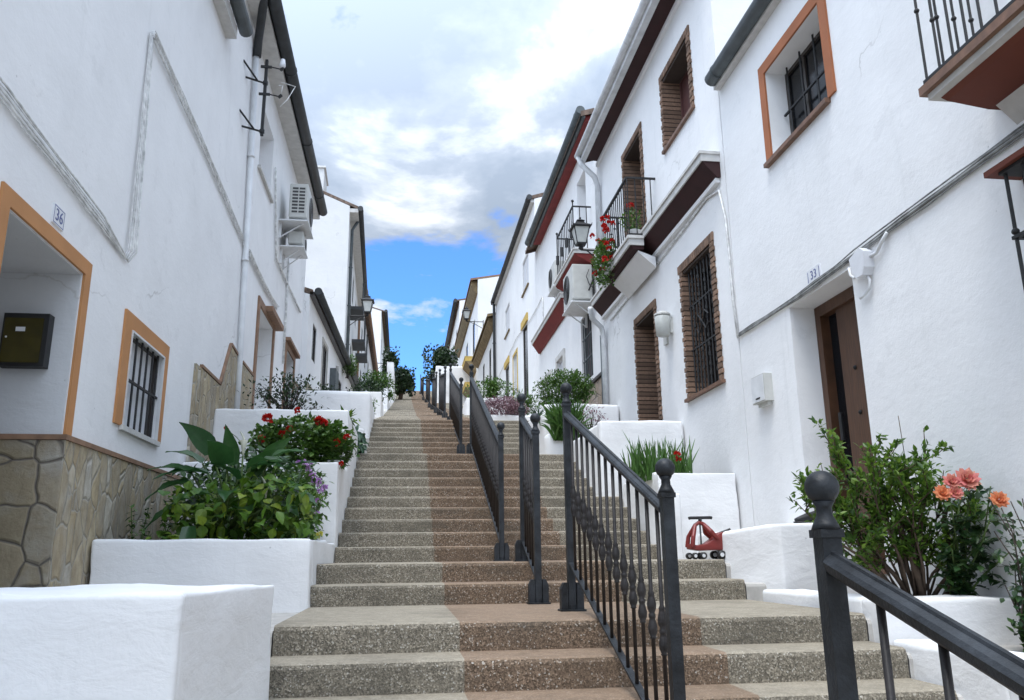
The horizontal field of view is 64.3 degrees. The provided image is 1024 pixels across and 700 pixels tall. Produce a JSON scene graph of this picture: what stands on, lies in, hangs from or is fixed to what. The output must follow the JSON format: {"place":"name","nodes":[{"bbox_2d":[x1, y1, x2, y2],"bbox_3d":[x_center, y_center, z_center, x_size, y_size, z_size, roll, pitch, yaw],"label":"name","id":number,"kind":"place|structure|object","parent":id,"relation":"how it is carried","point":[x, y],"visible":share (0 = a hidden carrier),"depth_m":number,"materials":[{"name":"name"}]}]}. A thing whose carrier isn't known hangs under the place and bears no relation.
{"place":"outdoors","nodes":[
{"label":"outdoors","id":0,"kind":"place"},
{"bbox_2d":[282,0,639,390],"label":"sky","id":1,"kind":"structure","parent":0,"point":[438,119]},
{"bbox_2d":[270,394,1023,699],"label":"path","id":2,"kind":"structure","parent":0,"point":[754,590],"depth_m":5.66,"materials":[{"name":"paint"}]},
{"bbox_2d":[89,538,334,656],"bbox_3d":[-2.418,2.089,7.004,1.578,0.882,2.293,1,-14,-7],"label":"planter","id":3,"kind":"object","parent":2,"relation":"on","point":[287,568],"visible":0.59,"depth_m":5.99,"materials":[{"name":"paint"}]},
{"bbox_2d":[125,504,172,539],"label":"nettle","id":4,"kind":"object","parent":3,"relation":"on","point":[164,525],"visible":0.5,"depth_m":6.44,"materials":[{"name":"green plant"}]},
{"bbox_2d":[143,422,319,539],"bbox_3d":[-2.278,1.155,6.651,1.332,1.130,0.834,5,-15,-21],"label":"calla lily","id":5,"kind":"object","parent":3,"relation":"in","point":[219,454],"visible":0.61,"depth_m":6.70,"materials":[{"name":"green plant"}]},
{"bbox_2d":[145,445,332,539],"bbox_3d":[-2.325,1.326,7.197,1.455,1.024,2.140,1,-14,-7],"label":"leafy shrub","id":6,"kind":"object","parent":3,"relation":"in","point":[285,522],"visible":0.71,"depth_m":6.58,"materials":[{"name":"green plant"}]},
{"bbox_2d":[295,459,327,536],"bbox_3d":[-1.708,1.268,6.927,0.263,0.682,0.432,1,-14,-7],"label":"lilac flower","id":7,"kind":"object","parent":3,"relation":"in","point":[324,487],"visible":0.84,"depth_m":6.93,"materials":[{"name":"purple plant"}]},
{"bbox_2d":[178,460,347,562],"bbox_3d":[-2.660,1.911,8.853,1.597,1.345,1.265,1,-14,-7],"label":"planter","id":8,"kind":"object","parent":2,"relation":"on","point":[337,489],"visible":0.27,"depth_m":8.44,"materials":[{"name":"concrete"}]},
{"bbox_2d":[224,407,362,469],"bbox_3d":[-2.346,1.082,8.909,1.444,0.859,0.923,1,-14,-7],"label":"geranium","id":9,"kind":"object","parent":8,"relation":"in","point":[328,440],"visible":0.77,"depth_m":8.70,"materials":[{"name":"green plant"}]},
{"bbox_2d":[213,409,357,507],"bbox_3d":[-2.883,1.625,10.614,1.599,1.383,2.065,1,-14,-7],"label":"planter","id":10,"kind":"object","parent":2,"relation":"on","point":[237,421],"visible":0.29,"depth_m":9.74,"materials":[{"name":"concrete"}]},
{"bbox_2d":[238,367,328,409],"bbox_3d":[-2.876,0.580,10.297,1.017,0.742,0.689,-4,-15,15],"label":"woody shrub","id":11,"kind":"object","parent":10,"relation":"on","point":[286,393],"visible":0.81,"depth_m":10.29,"materials":[{"name":"green plant"}]},
{"bbox_2d":[291,390,374,437],"bbox_3d":[-3.693,1.986,16.944,1.576,1.812,2.718,1,-14,-7],"label":"planter","id":12,"kind":"object","parent":2,"relation":"on","point":[361,403],"visible":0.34,"depth_m":15.84,"materials":[{"name":"paint"}]},
{"bbox_2d":[355,425,368,454],"bbox_3d":[-2.247,1.364,12.065,0.313,0.560,0.268,7,-16,-27],"label":"succulent rosette","id":13,"kind":"object","parent":2,"relation":"on","point":[362,439],"visible":0.59,"depth_m":12.03,"materials":[{"name":"green plant"}]},
{"bbox_2d":[349,391,383,416],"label":"planter","id":14,"kind":"object","parent":2,"relation":"on","point":[379,411],"visible":0.16,"depth_m":22.67,"materials":[{"name":"paint"}]},
{"bbox_2d":[345,375,387,401],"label":"shrub","id":15,"kind":"object","parent":14,"relation":"in","point":[365,386],"visible":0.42,"depth_m":23.21,"materials":[{"name":"green plant"}]},
{"bbox_2d":[382,388,389,410],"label":"planter","id":16,"kind":"object","parent":2,"relation":"on","point":[386,405],"visible":0.11,"depth_m":30.14,"materials":[{"name":"paint"}]},
{"bbox_2d":[358,369,397,401],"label":"shrub","id":17,"kind":"object","parent":16,"relation":"in","point":[383,381],"visible":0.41,"depth_m":30.98,"materials":[{"name":"green plant"}]},
{"bbox_2d":[386,362,394,402],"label":"planter","id":18,"kind":"object","parent":2,"relation":"on","point":[390,367],"visible":0.28,"depth_m":44.63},
{"bbox_2d":[381,346,400,398],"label":"conifer","id":19,"kind":"object","parent":18,"relation":"in","point":[391,356],"visible":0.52,"depth_m":49.59,"materials":[{"name":"green plant"}]},
{"bbox_2d":[435,366,469,403],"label":"planter","id":20,"kind":"object","parent":2,"relation":"on","point":[458,372],"visible":0.12,"depth_m":45.01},
{"bbox_2d":[463,398,507,414],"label":"planter","id":21,"kind":"object","parent":2,"relation":"on","point":[466,408],"visible":0.1,"depth_m":25.97,"materials":[{"name":"paint"}]},
{"bbox_2d":[464,375,517,397],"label":"shrub","id":22,"kind":"object","parent":21,"relation":"in","point":[492,386],"visible":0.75,"depth_m":26.44,"materials":[{"name":"green plant"}]},
{"bbox_2d":[491,415,530,420],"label":"planter","id":23,"kind":"object","parent":2,"relation":"on","point":[506,417],"visible":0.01,"depth_m":18.33,"materials":[{"name":"concrete"}]},
{"bbox_2d":[485,395,531,415],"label":"shrub","id":24,"kind":"object","parent":23,"relation":"in","point":[512,406],"visible":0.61,"depth_m":18.51,"materials":[{"name":"purple plant"}]},
{"bbox_2d":[511,389,539,414],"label":"shrub","id":25,"kind":"object","parent":23,"relation":"in","point":[529,402],"visible":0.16,"depth_m":20.95,"materials":[{"name":"green plant"}]},
{"bbox_2d":[538,411,562,453],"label":"planter","id":26,"kind":"object","parent":2,"relation":"on","point":[548,444],"visible":0.12,"depth_m":12.60,"materials":[{"name":"concrete"}]},
{"bbox_2d":[540,397,594,440],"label":"strap leaved plant","id":27,"kind":"object","parent":26,"relation":"in","point":[554,418],"visible":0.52,"depth_m":12.55,"materials":[{"name":"green plant"}]},
{"bbox_2d":[582,400,607,429],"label":"shrub","id":28,"kind":"object","parent":26,"relation":"on","point":[592,412],"visible":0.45,"depth_m":13.32,"materials":[{"name":"purple plant"}]},
{"bbox_2d":[528,403,618,433],"bbox_3d":[1.011,1.996,15.049,1.359,1.562,2.765,1,-14,-7],"label":"planter","id":29,"kind":"object","parent":2,"relation":"on","point":[611,412],"visible":0.12,"depth_m":13.93,"materials":[{"name":"concrete"}]},
{"bbox_2d":[531,368,596,408],"bbox_3d":[0.920,0.710,14.276,1.165,0.845,0.993,1,-14,-7],"label":"shrub","id":30,"kind":"object","parent":29,"relation":"on","point":[579,385],"visible":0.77,"depth_m":14.12,"materials":[{"name":"green plant"}]},
{"bbox_2d":[573,420,685,495],"bbox_3d":[1.578,1.911,11.468,1.157,1.545,2.031,1,-14,-7],"label":"planter","id":31,"kind":"object","parent":2,"relation":"on","point":[610,435],"visible":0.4,"depth_m":10.64,"materials":[{"name":"concrete"}]},
{"bbox_2d":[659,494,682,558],"bbox_3d":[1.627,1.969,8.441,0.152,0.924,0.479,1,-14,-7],"label":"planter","id":32,"kind":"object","parent":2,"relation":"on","point":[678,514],"visible":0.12,"depth_m":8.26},
{"bbox_2d":[623,472,739,558],"bbox_3d":[1.936,2.157,9.569,0.922,1.327,1.651,1,-14,-7],"label":"planter","id":33,"kind":"object","parent":2,"relation":"on","point":[714,495],"visible":0.29,"depth_m":8.90,"materials":[{"name":"concrete"}]},
{"bbox_2d":[621,430,699,481],"bbox_3d":[1.702,1.228,9.357,0.972,0.576,0.605,1,-14,-7],"label":"gladiolus","id":34,"kind":"object","parent":33,"relation":"on","point":[641,466],"visible":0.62,"depth_m":9.21,"materials":[{"name":"green plant"}]},
{"bbox_2d":[698,523,858,598],"bbox_3d":[2.276,2.006,7.046,0.914,0.966,1.290,1,-14,-7],"label":"planter","id":35,"kind":"object","parent":2,"relation":"on","point":[776,556],"visible":0.27,"depth_m":6.55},
{"bbox_2d":[793,511,814,522],"bbox_3d":[2.439,1.365,6.688,0.282,0.112,0.102,1,-14,-7],"label":"shoe","id":36,"kind":"object","parent":35,"relation":"on","point":[802,518],"visible":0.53,"depth_m":6.63,"materials":[{"name":"black rubber"}]},
{"bbox_2d":[763,589,1023,645],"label":"planter","id":37,"kind":"object","parent":2,"relation":"on","point":[986,616],"visible":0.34,"depth_m":4.79,"materials":[{"name":"paint"}]},
{"bbox_2d":[786,416,998,595],"bbox_3d":[2.477,1.039,5.303,1.307,1.311,0.886,1,-14,-7],"label":"citrus shrub","id":38,"kind":"object","parent":37,"relation":"in","point":[912,544],"visible":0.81,"depth_m":5.19,"materials":[{"name":"green plant"}]},
{"bbox_2d":[929,467,1015,595],"bbox_3d":[2.796,1.154,4.972,0.506,0.849,0.564,-9,-16,29],"label":"rose bush","id":39,"kind":"object","parent":37,"relation":"in","point":[960,574],"visible":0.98,"depth_m":4.96,"materials":[{"name":"green plant"}]},
{"bbox_2d":[893,639,1023,699],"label":"planter","id":40,"kind":"object","parent":2,"relation":"on","point":[971,682],"visible":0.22,"depth_m":4.08,"materials":[{"name":"paint"}]},
{"bbox_2d":[981,492,1023,652],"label":"climbing rose","id":41,"kind":"object","parent":40,"relation":"in","point":[1017,601],"visible":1,"depth_m":4.51,"materials":[{"name":"green plant"}]},
{"bbox_3d":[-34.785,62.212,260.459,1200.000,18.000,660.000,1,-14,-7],"label":"ground","id":42,"kind":"structure","parent":0,"visible":0},
{"bbox_2d":[0,0,252,587],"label":"terraced house","id":43,"kind":"structure","parent":42,"relation":"on","point":[95,413],"depth_m":6.08,"materials":[{"name":"paint"}]},
{"bbox_2d":[0,313,54,368],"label":"meter box","id":44,"kind":"object","parent":43,"relation":"attached to","point":[26,341],"visible":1,"depth_m":5.51,"materials":[{"name":"black metal"}]},
{"bbox_2d":[0,317,44,362],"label":"door","id":45,"kind":"structure","parent":44,"relation":"in","point":[22,337],"depth_m":5.50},
{"bbox_2d":[51,203,65,231],"bbox_3d":[-2.968,-0.869,5.332,0.014,0.130,0.170,1,-14,-7],"label":"house number tile","id":46,"kind":"object","parent":43,"relation":"attached to","point":[58,217],"visible":1,"depth_m":5.32,"materials":[{"name":"white ceramic"}]},
{"bbox_2d":[0,30,243,262],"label":"cable bundle","id":47,"kind":"object","parent":43,"relation":"attached to","point":[111,236],"visible":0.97,"depth_m":6.74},
{"bbox_2d":[112,309,169,446],"bbox_3d":[-3.255,0.287,7.121,0.121,0.970,1.260,1,-14,-7],"label":"window","id":48,"kind":"structure","parent":43,"relation":"in","point":[133,412],"depth_m":7.13,"materials":[{"name":"paint"}]},
{"bbox_2d":[0,583,273,699],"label":"planter","id":49,"kind":"object","parent":42,"relation":"on","point":[140,641],"visible":1,"depth_m":2.94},
{"bbox_2d":[194,0,327,461],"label":"terraced house","id":50,"kind":"structure","parent":42,"relation":"on","point":[249,330],"depth_m":11.85,"materials":[{"name":"paint"}]},
{"bbox_2d":[249,249,279,309],"bbox_3d":[-3.932,-1.040,13.014,0.039,0.199,2.904,1,-14,-7],"label":"cable bundle","id":51,"kind":"object","parent":50,"relation":"attached to","point":[265,286],"visible":1,"depth_m":12.63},
{"bbox_2d":[239,59,295,135],"bbox_3d":[-3.400,-3.549,11.299,0.801,1.190,0.257,10,-18,-36],"label":"cable mast","id":52,"kind":"object","parent":50,"relation":"attached to","point":[264,93],"visible":1,"depth_m":11.36,"materials":[{"name":"black metal"}]},
{"bbox_2d":[274,167,300,312],"bbox_3d":[-4.218,-1.899,15.423,0.034,1.421,4.018,1,-14,-7],"label":"cable bundle","id":53,"kind":"object","parent":50,"relation":"attached to","point":[278,263],"visible":1,"depth_m":13.86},
{"bbox_2d":[279,231,307,269],"bbox_3d":[-3.946,-1.780,14.736,0.430,0.590,0.610,1,-14,-7],"label":"air conditioner","id":54,"kind":"object","parent":50,"relation":"attached to","point":[296,248],"visible":1,"depth_m":14.55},
{"bbox_2d":[278,183,312,244],"bbox_3d":[-3.896,-2.386,14.768,0.510,1.000,0.860,1,-14,-7],"label":"air conditioner","id":55,"kind":"object","parent":50,"relation":"attached to","point":[300,215],"visible":1,"depth_m":14.46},
{"bbox_2d":[299,287,362,391],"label":"terraced house","id":56,"kind":"structure","parent":42,"relation":"on","point":[325,358],"depth_m":19.66,"materials":[{"name":"white paint"}]},
{"bbox_2d":[311,325,315,361],"bbox_3d":[-4.598,-0.143,18.783,0.041,0.846,0.598,1,-14,-5],"label":"window","id":57,"kind":"structure","parent":56,"relation":"in","point":[314,329],"depth_m":18.97,"materials":[{"name":"black glass"}]},
{"bbox_2d":[320,337,328,390],"bbox_3d":[-4.753,0.751,20.460,0.076,1.950,1.101,1,-14,-5],"label":"window","id":58,"kind":"structure","parent":56,"relation":"in","point":[324,370],"depth_m":20.75,"materials":[{"name":"grey glass"}]},
{"bbox_2d":[342,354,358,378],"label":"shrub","id":59,"kind":"object","parent":56,"relation":"on","point":[349,370],"visible":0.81,"depth_m":24.66,"materials":[{"name":"green plant"}]},
{"bbox_2d":[305,165,367,376],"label":"terraced house","id":60,"kind":"structure","parent":42,"relation":"on","point":[336,271],"depth_m":30.19,"materials":[{"name":"white paint"}]},
{"bbox_2d":[348,294,374,327],"bbox_3d":[-5.128,-1.328,27.760,0.857,1.228,0.459,1,-14,-7],"label":"street lamp","id":61,"kind":"object","parent":60,"relation":"attached to","point":[367,302],"visible":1,"depth_m":27.70,"materials":[{"name":"black glass"}]},
{"bbox_2d":[356,314,378,390],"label":"terraced house","id":62,"kind":"structure","parent":42,"relation":"on","point":[371,364],"depth_m":50.80,"materials":[{"name":"white paint"}]},
{"bbox_2d":[371,307,389,382],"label":"terraced house","id":63,"kind":"structure","parent":42,"relation":"on","point":[380,326],"depth_m":72.15,"materials":[{"name":"white paint"}]},
{"bbox_2d":[445,298,465,365],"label":"terraced house","id":64,"kind":"structure","parent":42,"relation":"on","point":[455,315],"depth_m":62.09,"materials":[{"name":"white paint"}]},
{"bbox_2d":[454,274,499,397],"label":"terraced house","id":65,"kind":"structure","parent":42,"relation":"on","point":[479,295],"depth_m":43.89,"materials":[{"name":"paint"}]},
{"bbox_2d":[471,312,495,397],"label":"terraced house","id":66,"kind":"structure","parent":42,"relation":"on","point":[482,359],"depth_m":37.51,"materials":[{"name":"paint"}]},
{"bbox_2d":[462,307,483,327],"bbox_3d":[-1.908,-1.545,39.697,1.057,1.178,0.441,1,-14,-7],"label":"street lamp","id":67,"kind":"object","parent":66,"relation":"attached to","point":[466,311],"visible":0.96,"depth_m":39.59,"materials":[{"name":"black glass"}]},
{"bbox_2d":[490,192,543,414],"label":"terraced house","id":68,"kind":"structure","parent":42,"relation":"on","point":[513,300],"depth_m":27.13,"materials":[{"name":"paint"}]},
{"bbox_2d":[504,305,509,339],"bbox_3d":[-0.145,-1.085,30.187,0.150,1.083,1.420,1,-14,-7],"label":"window","id":69,"kind":"structure","parent":68,"relation":"in","point":[508,308],"depth_m":30.25,"materials":[{"name":"glass"}]},
{"bbox_2d":[504,356,509,395],"bbox_3d":[-0.159,1.452,29.691,0.106,2.248,1.300,1,-14,-7],"label":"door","id":70,"kind":"structure","parent":68,"relation":"in","point":[507,361],"depth_m":30.02,"materials":[{"name":"yellow glass"}]},
{"bbox_2d":[512,347,517,396],"bbox_3d":[0.138,0.790,27.610,0.076,1.500,1.200,1,-14,-7],"label":"door","id":71,"kind":"structure","parent":68,"relation":"in","point":[515,369],"depth_m":27.83,"materials":[{"name":"yellow paint"}]},
{"bbox_2d":[499,296,543,374],"bbox_3d":[0.162,0.296,27.208,0.036,1.461,10.621,1,-14,-7],"label":"cable","id":72,"kind":"object","parent":68,"relation":"attached to","point":[529,321],"visible":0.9,"depth_m":23.06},
{"bbox_2d":[521,254,528,297],"bbox_3d":[0.451,-2.400,25.763,0.150,1.133,1.420,1,-14,-7],"label":"window","id":73,"kind":"structure","parent":68,"relation":"in","point":[525,265],"depth_m":25.85,"materials":[{"name":"tile"}]},
{"bbox_2d":[521,312,528,395],"bbox_3d":[0.426,0.259,25.338,0.106,2.598,1.300,1,-14,-7],"label":"door","id":74,"kind":"structure","parent":68,"relation":"in","point":[525,332],"depth_m":25.51,"materials":[{"name":"brown"}]},
{"bbox_2d":[525,106,603,409],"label":"terraced house","id":75,"kind":"structure","parent":42,"relation":"on","point":[559,340],"depth_m":18.57,"materials":[{"name":"white paint"}]},
{"bbox_2d":[547,260,564,298],"bbox_3d":[1.083,-1.527,18.962,0.390,0.900,0.860,1,-14,-7],"label":"air conditioner","id":76,"kind":"object","parent":75,"relation":"on","point":[554,291],"visible":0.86,"depth_m":18.86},
{"bbox_2d":[555,348,565,395],"bbox_3d":[1.187,0.772,19.323,0.106,1.420,1.040,1,-14,-7],"label":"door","id":77,"kind":"structure","parent":75,"relation":"in","point":[562,364],"depth_m":19.50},
{"bbox_2d":[562,264,595,327],"bbox_3d":[1.344,-1.069,16.459,0.490,1.070,1.010,1,-14,-7],"label":"air conditioner","id":78,"kind":"object","parent":75,"relation":"attached to","point":[577,295],"visible":0.96,"depth_m":16.10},
{"bbox_2d":[582,314,592,380],"bbox_3d":[1.611,-0.067,16.737,0.118,1.396,0.986,1,-14,-7],"label":"window","id":79,"kind":"structure","parent":75,"relation":"in","point":[587,348],"depth_m":16.79,"materials":[{"name":"metal"}]},
{"bbox_2d":[269,391,957,699],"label":"stairs","id":80,"kind":"structure","parent":42,"relation":"on","point":[417,592],"depth_m":4.83,"materials":[{"name":"stone"}]},
{"bbox_2d":[394,365,416,399],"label":"tree","id":81,"kind":"object","parent":80,"relation":"on","point":[406,383],"visible":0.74,"depth_m":50.26,"materials":[{"name":"green plant"}]},
{"bbox_2d":[425,375,430,407],"bbox_3d":[-3.980,1.878,38.542,0.170,2.778,6.120,1,-14,-7],"label":"stair railing","id":82,"kind":"object","parent":80,"relation":"on","point":[427,399],"visible":0.98,"depth_m":37.30,"materials":[{"name":"grey metal"}]},
{"bbox_2d":[430,371,438,412],"bbox_3d":[-2.815,1.504,29.530,0.170,2.228,3.920,1,-14,-7],"label":"stair railing","id":83,"kind":"object","parent":80,"relation":"on","point":[433,406],"visible":1,"depth_m":29.03,"materials":[{"name":"grey metal"}]},
{"bbox_2d":[420,343,458,384],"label":"tree","id":84,"kind":"object","parent":80,"relation":"on","point":[441,356],"visible":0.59,"depth_m":50.66,"materials":[{"name":"green plant"}]},
{"bbox_2d":[437,366,447,417],"bbox_3d":[-1.978,1.188,23.061,0.170,2.128,3.520,1,-14,-7],"label":"stair railing","id":85,"kind":"object","parent":80,"relation":"on","point":[442,394],"visible":0.94,"depth_m":22.61,"materials":[{"name":"grey metal"}]},
{"bbox_2d":[447,363,465,453],"bbox_3d":[-1.174,1.099,16.815,0.170,2.558,3.770,1,-14,-7],"label":"stair railing","id":86,"kind":"object","parent":80,"relation":"on","point":[455,401],"visible":0.98,"depth_m":16.04,"materials":[{"name":"grey metal"}]},
{"bbox_2d":[466,364,510,560],"bbox_3d":[-0.370,1.186,10.535,0.170,2.978,4.000,1,-14,-7],"label":"stair railing","id":87,"kind":"object","parent":80,"relation":"on","point":[485,446],"visible":0.99,"depth_m":9.65,"materials":[{"name":"grey metal"}]},
{"bbox_2d":[513,393,550,604],"bbox_3d":[0.144,1.161,6.774,0.170,1.778,0.870,1,-14,-7],"label":"stair railing","id":88,"kind":"object","parent":80,"relation":"on","point":[527,545],"visible":1,"depth_m":6.61,"materials":[{"name":"grey metal"}]},
{"bbox_2d":[558,383,685,699],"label":"stair railing","id":89,"kind":"object","parent":80,"relation":"on","point":[572,591],"visible":1,"depth_m":4.08,"materials":[{"name":"grey metal"}]},
{"bbox_2d":[685,516,730,558],"bbox_3d":[1.732,1.647,7.163,0.397,0.368,0.209,1,-14,-7],"label":"ride on toy","id":90,"kind":"object","parent":80,"relation":"on","point":[714,541],"visible":0.99,"depth_m":7.11,"materials":[{"name":"red plastic"}]},
{"bbox_2d":[804,470,1023,699],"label":"stair railing","id":91,"kind":"object","parent":80,"relation":"on","point":[837,572],"visible":1,"depth_m":1.86,"materials":[{"name":"grey metal"}]},
{"bbox_2d":[574,0,754,528],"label":"terraced house","id":92,"kind":"structure","parent":42,"relation":"on","point":[651,143],"depth_m":11.47,"materials":[{"name":"white paint"}]},
{"bbox_2d":[568,217,603,255],"bbox_3d":[1.429,-2.026,15.389,0.650,1.031,0.386,1,-14,-7],"label":"street lamp","id":93,"kind":"object","parent":92,"relation":"attached to","point":[579,229],"visible":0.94,"depth_m":15.30,"materials":[{"name":"black glass"}]},
{"bbox_2d":[590,215,616,290],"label":"potted geranium","id":94,"kind":"object","parent":92,"relation":"on","point":[601,247],"visible":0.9,"depth_m":13.07,"materials":[{"name":"green plant"}]},
{"bbox_2d":[619,202,641,232],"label":"potted plant","id":95,"kind":"object","parent":92,"relation":"on","point":[633,228],"visible":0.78,"depth_m":12.31,"materials":[{"name":"green plant"}]},
{"bbox_2d":[621,121,646,235],"bbox_3d":[2.207,-2.442,13.416,0.448,2.230,1.206,1,-14,-7],"label":"balcony door","id":96,"kind":"structure","parent":92,"relation":"in","point":[632,165],"depth_m":13.93,"materials":[{"name":"brown wood"}]},
{"bbox_2d":[633,299,662,420],"bbox_3d":[2.274,0.696,12.368,0.448,2.710,1.180,1,-14,-7],"label":"door","id":97,"kind":"structure","parent":92,"relation":"in","point":[649,398],"depth_m":12.89,"materials":[{"name":"brown wood"}]},
{"bbox_2d":[654,311,672,345],"bbox_3d":[2.092,-0.311,11.444,0.250,0.410,0.424,1,-14,-7],"label":"wall light","id":98,"kind":"object","parent":92,"relation":"attached to","point":[663,325],"visible":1,"depth_m":11.28,"materials":[{"name":"white glass"}]},
{"bbox_2d":[610,190,738,338],"bbox_3d":[2.143,-0.410,11.891,0.023,1.964,5.507,1,-14,-7],"label":"cable","id":99,"kind":"object","parent":92,"relation":"attached to","point":[729,255],"visible":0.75,"depth_m":9.46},
{"bbox_2d":[658,25,694,154],"bbox_3d":[2.421,-3.599,11.406,0.341,1.245,1.298,1,-14,-7],"label":"window","id":100,"kind":"structure","parent":92,"relation":"in","point":[676,88],"depth_m":11.83,"materials":[{"name":"brick"}]},
{"bbox_2d":[677,231,725,402],"bbox_3d":[2.484,-0.373,10.276,0.326,1.875,1.319,1,-14,-7],"label":"window","id":101,"kind":"structure","parent":92,"relation":"in","point":[701,324],"depth_m":10.49,"materials":[{"name":"black glass"}]},
{"bbox_2d":[704,0,1023,618],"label":"terraced house","id":102,"kind":"structure","parent":42,"relation":"on","point":[848,126],"depth_m":6.38,"materials":[{"name":"white paint"}]},
{"bbox_2d":[751,373,773,407],"bbox_3d":[2.552,0.418,8.323,0.102,0.315,0.300,1,-14,-7],"label":"mailbox","id":103,"kind":"object","parent":102,"relation":"attached to","point":[762,390],"visible":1,"depth_m":8.22,"materials":[{"name":"white metal"}]},
{"bbox_2d":[751,374,764,403],"bbox_3d":[2.509,0.400,8.322,0.007,0.260,0.280,1,-14,-7],"label":"door","id":104,"kind":"structure","parent":103,"relation":"in","point":[757,385],"depth_m":8.31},
{"bbox_2d":[758,0,836,167],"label":"window","id":105,"kind":"structure","parent":102,"relation":"in","point":[810,82],"depth_m":8.01,"materials":[{"name":"orange glass"}]},
{"bbox_2d":[806,263,821,284],"bbox_3d":[2.739,-0.685,7.392,0.014,0.130,0.240,1,-14,-7],"label":"house number tile","id":106,"kind":"object","parent":102,"relation":"attached to","point":[814,273],"visible":1,"depth_m":7.38,"materials":[{"name":"white ceramic"}]},
{"bbox_2d":[814,286,885,564],"bbox_3d":[3.065,0.631,7.072,0.106,2.405,1.120,1,-14,-7],"label":"door","id":107,"kind":"structure","parent":102,"relation":"in","point":[839,349],"depth_m":7.40,"materials":[{"name":"brown wood"}]},
{"bbox_2d":[847,231,887,299],"bbox_3d":[2.820,-0.644,6.463,0.090,0.403,0.587,1,-14,-7],"label":"junction box","id":108,"kind":"object","parent":102,"relation":"attached to","point":[861,262],"visible":1,"depth_m":6.46,"materials":[{"name":"white plastic"}]},
{"bbox_2d":[738,123,1023,336],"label":"cable bundle","id":109,"kind":"object","parent":102,"relation":"attached to","point":[1015,135],"visible":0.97,"depth_m":5.92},
{"bbox_2d":[983,146,1023,289],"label":"window","id":110,"kind":"structure","parent":102,"relation":"in","point":[1012,167],"depth_m":4.72,"materials":[{"name":"brown glass"}]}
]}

